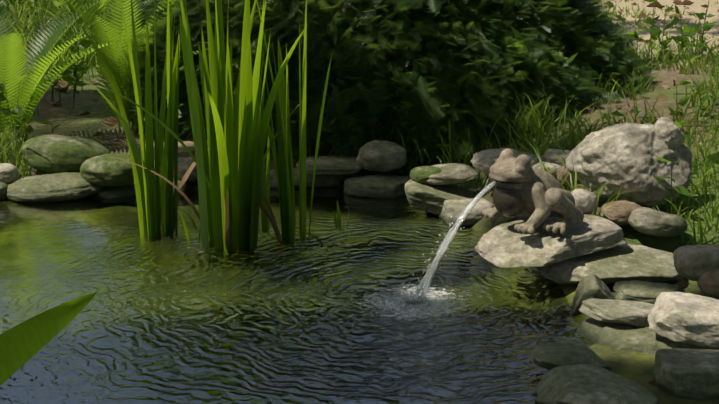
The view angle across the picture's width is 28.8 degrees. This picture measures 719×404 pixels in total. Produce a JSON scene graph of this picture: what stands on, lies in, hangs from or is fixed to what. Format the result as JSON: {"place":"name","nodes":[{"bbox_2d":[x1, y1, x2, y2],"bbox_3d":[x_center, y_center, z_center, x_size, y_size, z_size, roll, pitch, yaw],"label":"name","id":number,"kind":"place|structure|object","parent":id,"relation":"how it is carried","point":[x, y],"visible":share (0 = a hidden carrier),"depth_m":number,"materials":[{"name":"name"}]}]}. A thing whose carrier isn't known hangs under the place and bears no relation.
{"place":"outdoors","nodes":[
{"label":"outdoors","id":0,"kind":"place"},
{"bbox_2d":[0,292,96,385],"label":"leaf","id":1,"kind":"object","parent":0,"point":[22,343],"visible":1,"depth_m":1.35,"materials":[{"name":"green plant"}]},
{"bbox_2d":[0,185,592,403],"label":"water","id":2,"kind":"structure","parent":0,"point":[249,348],"depth_m":4.01,"materials":[{"name":"green liquid"}]},
{"bbox_2d":[94,184,135,198],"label":"stone","id":3,"kind":"object","parent":2,"relation":"on","point":[116,192],"visible":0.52,"depth_m":5.16,"materials":[{"name":"grey stone"}]},
{"bbox_2d":[80,153,133,186],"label":"stone","id":4,"kind":"object","parent":3,"relation":"on","point":[104,170],"visible":0.88,"depth_m":5.11,"materials":[{"name":"green stone"}]},
{"bbox_2d":[140,180,185,196],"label":"stone","id":5,"kind":"object","parent":2,"relation":"on","point":[184,188],"visible":0.08,"depth_m":5.20,"materials":[{"name":"grey stone"}]},
{"bbox_2d":[178,156,197,181],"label":"stone","id":6,"kind":"object","parent":5,"relation":"on","point":[184,163],"visible":0.27,"depth_m":5.24,"materials":[{"name":"grey stone"}]},
{"bbox_2d":[145,141,194,158],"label":"stone","id":7,"kind":"object","parent":6,"relation":"on","point":[182,151],"visible":0.15,"depth_m":5.32,"materials":[{"name":"grey stone"}]},
{"bbox_2d":[108,155,306,250],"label":"dead reeds","id":8,"kind":"object","parent":2,"relation":"on","point":[271,217],"visible":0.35,"depth_m":4.61,"materials":[{"name":"brown plant"}]},
{"bbox_2d":[75,0,348,250],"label":"reeds","id":9,"kind":"object","parent":2,"relation":"in","point":[236,137],"visible":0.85,"depth_m":4.54,"materials":[{"name":"green plant"}]},
{"bbox_2d":[260,168,362,188],"bbox_3d":[-0.205,-0.084,5.355,0.443,0.069,0.182,0,16,-1],"label":"stone","id":10,"kind":"object","parent":2,"relation":"in","point":[323,181],"visible":0.31,"depth_m":5.29,"materials":[{"name":"grey stone"}]},
{"bbox_2d":[296,155,362,174],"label":"stone","id":11,"kind":"object","parent":10,"relation":"on","point":[331,165],"visible":0.77,"depth_m":5.24,"materials":[{"name":"grey stone"}]},
{"bbox_2d":[125,244,518,382],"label":"bubbles","id":12,"kind":"object","parent":2,"relation":"on","point":[412,302],"visible":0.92,"depth_m":4.05},
{"bbox_2d":[343,174,410,198],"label":"stone","id":13,"kind":"object","parent":2,"relation":"on","point":[382,186],"visible":0.79,"depth_m":5.16,"materials":[{"name":"grey stone"}]},
{"bbox_2d":[356,140,406,171],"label":"stone","id":14,"kind":"object","parent":13,"relation":"on","point":[371,156],"visible":0.96,"depth_m":5.23,"materials":[{"name":"grey stone"}]},
{"bbox_2d":[374,216,478,311],"bbox_3d":[0.181,0.174,4.056,0.306,0.257,0.174,-3,16,-10],"label":"water splash","id":15,"kind":"object","parent":2,"relation":"on","point":[417,297],"visible":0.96,"depth_m":4.08,"materials":[{"name":"white liquid"}]},
{"bbox_2d":[414,180,498,302],"bbox_3d":[0.288,0.126,4.117,0.320,0.347,0.048,-10,19,-31],"label":"water jet","id":16,"kind":"object","parent":2,"relation":"in","point":[430,272],"visible":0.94,"depth_m":4.09,"materials":[{"name":"white"}]},
{"bbox_2d":[439,198,493,226],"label":"stone","id":17,"kind":"object","parent":2,"relation":"on","point":[454,208],"visible":0.65,"depth_m":4.81,"materials":[{"name":"grey stone"}]},
{"bbox_2d":[533,341,610,370],"bbox_3d":[0.537,0.399,3.549,0.196,0.066,0.159,-9,18,-28],"label":"stone","id":18,"kind":"object","parent":2,"relation":"on","point":[550,356],"visible":0.75,"depth_m":3.52,"materials":[{"name":"grey stone"}]},
{"bbox_2d":[571,274,615,314],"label":"stone","id":19,"kind":"object","parent":2,"relation":"on","point":[592,286],"visible":0.62,"depth_m":3.97,"materials":[{"name":"grey stone"}]},
{"bbox_2d":[535,364,656,403],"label":"stone","id":20,"kind":"object","parent":2,"relation":"on","point":[581,384],"visible":1,"depth_m":3.33,"materials":[{"name":"grey stone"}]},
{"bbox_2d":[576,318,718,354],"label":"stone","id":21,"kind":"object","parent":2,"relation":"on","point":[642,339],"visible":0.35,"depth_m":3.73,"materials":[{"name":"stone"}]},
{"bbox_2d":[579,298,653,325],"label":"stone","id":22,"kind":"object","parent":21,"relation":"on","point":[634,313],"visible":0.79,"depth_m":3.81,"materials":[{"name":"grey stone"}]},
{"bbox_2d":[647,292,718,347],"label":"stone","id":23,"kind":"object","parent":21,"relation":"on","point":[687,318],"visible":1,"depth_m":3.61,"materials":[{"name":"grey stone"}]},
{"bbox_2d":[653,348,718,398],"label":"stone","id":24,"kind":"object","parent":2,"relation":"in","point":[682,373],"visible":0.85,"depth_m":3.39,"materials":[{"name":"grey stone"}]},
{"bbox_2d":[0,0,718,403],"bbox_3d":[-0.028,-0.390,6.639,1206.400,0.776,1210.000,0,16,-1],"label":"ground","id":25,"kind":"structure","parent":0,"point":[636,366],"depth_m":5.64,"materials":[{"name":"brown soil"}]},
{"bbox_2d":[0,182,7,200],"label":"stone","id":26,"kind":"object","parent":25,"relation":"on","point":[3,189],"visible":0.67,"depth_m":5.12,"materials":[{"name":"grey stone"}]},
{"bbox_2d":[0,163,19,182],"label":"stone","id":27,"kind":"object","parent":25,"relation":"on","point":[9,173],"visible":0.94,"depth_m":5.17,"materials":[{"name":"grey stone"}]},
{"bbox_2d":[6,172,103,202],"bbox_3d":[-1.131,-0.049,5.180,0.362,0.100,0.228,0,16,-1],"label":"stone","id":28,"kind":"object","parent":25,"relation":"on","point":[58,187],"visible":0.83,"depth_m":5.10,"materials":[{"name":"stone"}]},
{"bbox_2d":[21,134,109,173],"bbox_3d":[-1.128,-0.183,5.387,0.333,0.147,0.269,0,16,-1],"label":"stone","id":29,"kind":"object","parent":25,"relation":"on","point":[52,153],"visible":0.79,"depth_m":5.28,"materials":[{"name":"stone"}]},
{"bbox_2d":[0,0,207,141],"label":"ferns","id":30,"kind":"object","parent":25,"relation":"on","point":[84,11],"visible":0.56,"depth_m":5.60,"materials":[{"name":"green plant"}]},
{"bbox_2d":[0,0,718,245],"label":"grass","id":31,"kind":"structure","parent":25,"relation":"on","point":[18,23],"depth_m":5.42,"materials":[{"name":"green plant"}]},
{"bbox_2d":[0,0,718,213],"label":"weed","id":32,"kind":"object","parent":25,"relation":"on","point":[653,30],"depth_m":6.27,"materials":[{"name":"green plant"}]},
{"bbox_2d":[5,0,718,391],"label":"leaf litter","id":33,"kind":"object","parent":25,"relation":"on","point":[115,120],"visible":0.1,"depth_m":6.26,"materials":[{"name":"brown plant"}]},
{"bbox_2d":[105,0,656,163],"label":"bush","id":34,"kind":"object","parent":25,"relation":"on","point":[463,44],"depth_m":5.47,"materials":[{"name":"green plant"}]},
{"bbox_2d":[405,179,476,214],"bbox_3d":[0.305,-0.021,4.999,0.264,0.115,0.228,4,16,14],"label":"stone","id":35,"kind":"object","parent":25,"relation":"on","point":[427,198],"visible":0.65,"depth_m":4.93,"materials":[{"name":"grey stone"}]},
{"bbox_2d":[410,166,441,184],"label":"stone","id":36,"kind":"object","parent":35,"relation":"on","point":[421,174],"visible":0.77,"depth_m":4.96,"materials":[{"name":"green stone"}]},
{"bbox_2d":[427,163,476,184],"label":"stone","id":37,"kind":"object","parent":35,"relation":"on","point":[451,173],"visible":0.69,"depth_m":4.96,"materials":[{"name":"grey stone"}]},
{"bbox_2d":[471,148,538,173],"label":"stone","id":38,"kind":"object","parent":25,"relation":"on","point":[481,161],"visible":0.52,"depth_m":4.86,"materials":[{"name":"grey stone"}]},
{"bbox_2d":[531,161,560,176],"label":"stone","id":39,"kind":"object","parent":25,"relation":"on","point":[550,166],"visible":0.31,"depth_m":4.78,"materials":[{"name":"grey stone"}]},
{"bbox_2d":[539,149,570,166],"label":"stone","id":40,"kind":"object","parent":25,"relation":"on","point":[548,156],"visible":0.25,"depth_m":4.87,"materials":[{"name":"grey stone"}]},
{"bbox_2d":[556,166,577,184],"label":"stone","id":41,"kind":"object","parent":25,"relation":"on","point":[561,171],"visible":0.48,"depth_m":4.70,"materials":[{"name":"grey stone"}]},
{"bbox_2d":[571,189,596,213],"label":"stone","id":42,"kind":"object","parent":25,"relation":"on","point":[585,201],"visible":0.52,"depth_m":4.34,"materials":[{"name":"grey stone"}]},
{"bbox_2d":[535,244,683,284],"bbox_3d":[0.757,0.199,4.262,0.458,0.116,0.340,6,17,20],"label":"stone","id":43,"kind":"object","parent":25,"relation":"on","point":[625,262],"visible":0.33,"depth_m":4.16,"materials":[{"name":"grey stone"}]},
{"bbox_2d":[474,213,626,267],"bbox_3d":[0.561,0.109,4.268,0.459,0.091,0.316,-10,19,-31],"label":"stone","id":44,"kind":"object","parent":43,"relation":"on","point":[506,244],"visible":0.88,"depth_m":4.17,"materials":[{"name":"grey stone"}]},
{"bbox_2d":[482,149,583,234],"bbox_3d":[0.512,-0.049,4.228,0.264,0.226,0.353,-9,18,-27],"label":"frog","id":45,"kind":"object","parent":44,"relation":"on","point":[539,196],"visible":1,"depth_m":4.15,"materials":[{"name":"stone"}]},
{"bbox_2d":[600,200,640,224],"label":"stone","id":46,"kind":"object","parent":25,"relation":"on","point":[619,213],"visible":0.6,"depth_m":4.39,"materials":[{"name":"brown stone"}]},
{"bbox_2d":[566,122,691,206],"bbox_3d":[0.883,-0.116,4.590,0.324,0.278,0.359,-14,21,-40],"label":"boulder","id":47,"kind":"object","parent":25,"relation":"on","point":[624,154],"visible":1,"depth_m":4.51,"materials":[{"name":"stone"}]},
{"bbox_2d":[653,117,683,147],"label":"rock","id":48,"kind":"object","parent":47,"relation":"on","point":[668,132],"visible":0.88,"depth_m":4.53,"materials":[{"name":"stone"}]},
{"bbox_2d":[558,76,718,244],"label":"twigs","id":49,"kind":"object","parent":25,"relation":"on","point":[673,120],"visible":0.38,"depth_m":5.41,"materials":[{"name":"brown wood"}]},
{"bbox_2d":[613,280,684,303],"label":"stone","id":50,"kind":"object","parent":25,"relation":"on","point":[641,291],"visible":0.79,"depth_m":3.94,"materials":[{"name":"grey stone"}]},
{"bbox_2d":[628,207,687,236],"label":"stone","id":51,"kind":"object","parent":25,"relation":"on","point":[648,221],"visible":1,"depth_m":4.32,"materials":[{"name":"grey stone"}]},
{"bbox_2d":[673,245,718,280],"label":"stone","id":52,"kind":"object","parent":25,"relation":"on","point":[692,262],"visible":0.9,"depth_m":3.96,"materials":[{"name":"grey stone"}]},
{"bbox_2d":[697,269,718,297],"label":"stone","id":53,"kind":"object","parent":25,"relation":"on","point":[708,282],"visible":0.88,"depth_m":3.91,"materials":[{"name":"stone"}]}
]}

